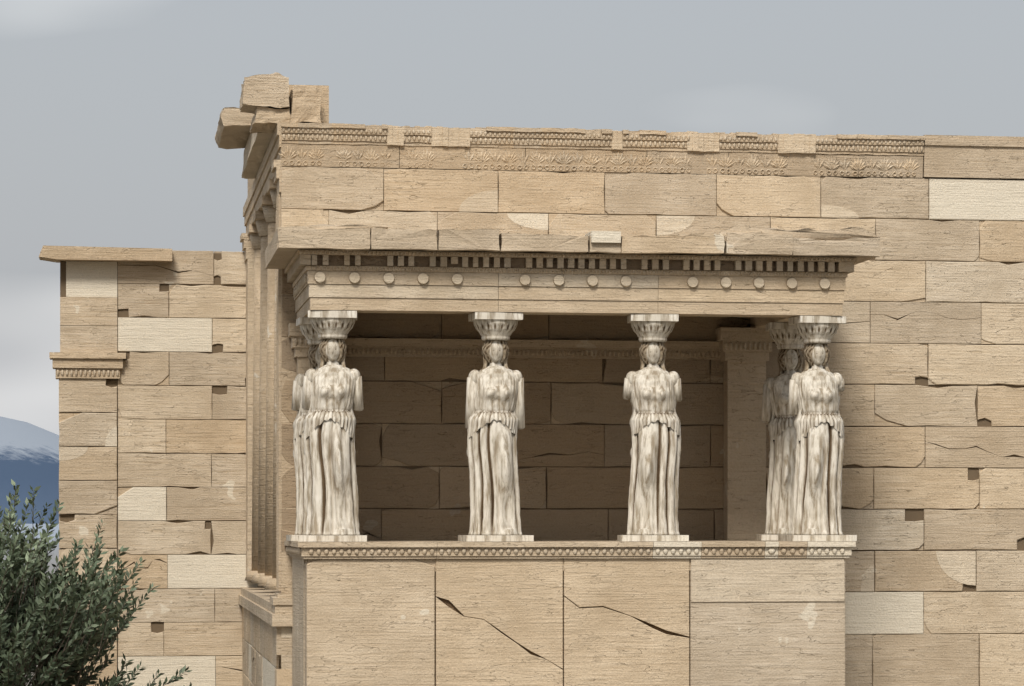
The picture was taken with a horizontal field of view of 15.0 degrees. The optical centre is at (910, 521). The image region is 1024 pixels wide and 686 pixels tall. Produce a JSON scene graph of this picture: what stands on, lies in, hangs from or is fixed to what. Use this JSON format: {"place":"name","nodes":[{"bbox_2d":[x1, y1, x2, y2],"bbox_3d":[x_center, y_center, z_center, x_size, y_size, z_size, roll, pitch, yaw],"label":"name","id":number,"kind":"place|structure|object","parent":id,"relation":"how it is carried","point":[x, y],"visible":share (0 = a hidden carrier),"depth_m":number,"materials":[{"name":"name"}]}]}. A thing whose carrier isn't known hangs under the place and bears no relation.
{"place":"outdoors","nodes":[
{"label":"outdoors","id":0,"kind":"place"},
{"bbox_2d":[0,416,59,523],"bbox_3d":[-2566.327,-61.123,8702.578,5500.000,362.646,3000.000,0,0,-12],"label":"mountain","id":1,"kind":"structure","parent":0,"point":[29,454],"depth_m":7998.89,"materials":[{"name":"stone"}]},
{"bbox_2d":[1,524,59,685],"bbox_3d":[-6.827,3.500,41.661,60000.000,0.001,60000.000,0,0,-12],"label":"ground","id":2,"kind":"structure","parent":0,"point":[55,552],"depth_m":570.57,"materials":[{"name":"grey"}]},
{"bbox_2d":[0,479,192,685],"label":"olive","id":3,"kind":"object","parent":2,"relation":"on","point":[18,562],"depth_m":46.22,"materials":[{"name":"green plant"}]},
{"bbox_2d":[39,245,262,685],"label":"wall","id":4,"kind":"structure","parent":2,"relation":"on","point":[178,332],"depth_m":52.69,"materials":[{"name":"stone"}]},
{"bbox_2d":[60,253,245,685],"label":"wall joints","id":5,"kind":"object","parent":4,"relation":"attached to","point":[157,627],"depth_m":52.71,"materials":[{"name":"brown stone"}]},
{"bbox_2d":[239,85,329,685],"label":"facade","id":6,"kind":"structure","parent":2,"relation":"on","point":[266,611],"depth_m":46.55,"materials":[{"name":"stone"}]},
{"bbox_2d":[215,72,321,178],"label":"stone blocks","id":7,"kind":"structure","parent":6,"relation":"on","point":[249,125],"depth_m":41.78,"materials":[{"name":"stone"}]},
{"bbox_2d":[280,167,1023,685],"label":"wall","id":8,"kind":"structure","parent":2,"relation":"on","point":[920,639],"depth_m":42.87,"materials":[{"name":"stone"}]},
{"bbox_2d":[265,231,875,685],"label":"porch","id":9,"kind":"object","parent":8,"relation":"attached to","point":[739,605],"visible":0.96,"depth_m":39.27,"materials":[{"name":"stone"}]},
{"bbox_2d":[286,317,321,540],"bbox_3d":[-6.190,-0.969,40.363,0.690,2.335,0.600,0,0,-14],"label":"caryatid","id":10,"kind":"object","parent":9,"relation":"on","point":[308,331],"visible":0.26,"depth_m":40.23,"materials":[{"name":"stone"}]},
{"bbox_2d":[298,310,366,541],"bbox_3d":[-5.874,-0.969,39.050,0.690,2.335,0.600,0,0,-8],"label":"caryatid","id":11,"kind":"object","parent":9,"relation":"on","point":[332,393],"visible":1,"depth_m":38.90,"materials":[{"name":"stone"}]},
{"bbox_2d":[458,312,533,541],"bbox_3d":[-4.255,-0.969,39.386,0.690,2.335,0.600,0,0,-15],"label":"caryatid","id":12,"kind":"object","parent":9,"relation":"on","point":[495,416],"visible":1,"depth_m":39.23,"materials":[{"name":"stone"}]},
{"bbox_2d":[265,226,879,261],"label":"porch cornice","id":13,"kind":"structure","parent":9,"relation":"attached to","point":[487,240],"depth_m":38.97,"materials":[{"name":"beige stone"}]},
{"bbox_2d":[306,224,878,241],"bbox_3d":[-3.374,-2.943,39.415,6.138,0.220,0.819,0,0,-12],"label":"porch cornice lump","id":14,"kind":"object","parent":13,"relation":"attached to","point":[847,233],"visible":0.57,"depth_m":39.49,"materials":[{"name":"beige stone"}]},
{"bbox_2d":[617,314,688,540],"bbox_3d":[-2.664,-0.969,39.715,0.690,2.335,0.600,0,0,-9],"label":"caryatid","id":15,"kind":"object","parent":9,"relation":"on","point":[652,391],"visible":1,"depth_m":39.57,"materials":[{"name":"stone"}]},
{"bbox_2d":[756,322,803,540],"bbox_3d":[-1.294,-0.969,41.377,0.690,2.335,0.600,0,0,-8],"label":"caryatid","id":16,"kind":"object","parent":9,"relation":"on","point":[787,339],"visible":0.61,"depth_m":41.23,"materials":[{"name":"stone"}]},
{"bbox_2d":[778,316,856,540],"bbox_3d":[-0.973,-0.969,40.065,0.690,2.335,0.600,0,0,-17],"label":"caryatid","id":17,"kind":"object","parent":9,"relation":"on","point":[816,385],"visible":1,"depth_m":39.92,"materials":[{"name":"stone"}]},
{"bbox_2d":[278,122,1023,179],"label":"epikranitis","id":18,"kind":"object","parent":8,"relation":"on","point":[340,145],"visible":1,"depth_m":42.46,"materials":[{"name":"stone"}]},
{"bbox_2d":[323,169,1023,676],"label":"wall joints","id":19,"kind":"object","parent":8,"relation":"attached to","point":[919,513],"depth_m":43.00,"materials":[{"name":"brown stone"}]},
{"bbox_2d":[0,0,1023,434],"label":"sky","id":20,"kind":"structure","parent":0,"point":[110,110],"materials":[{"name":"grey"}]}
]}

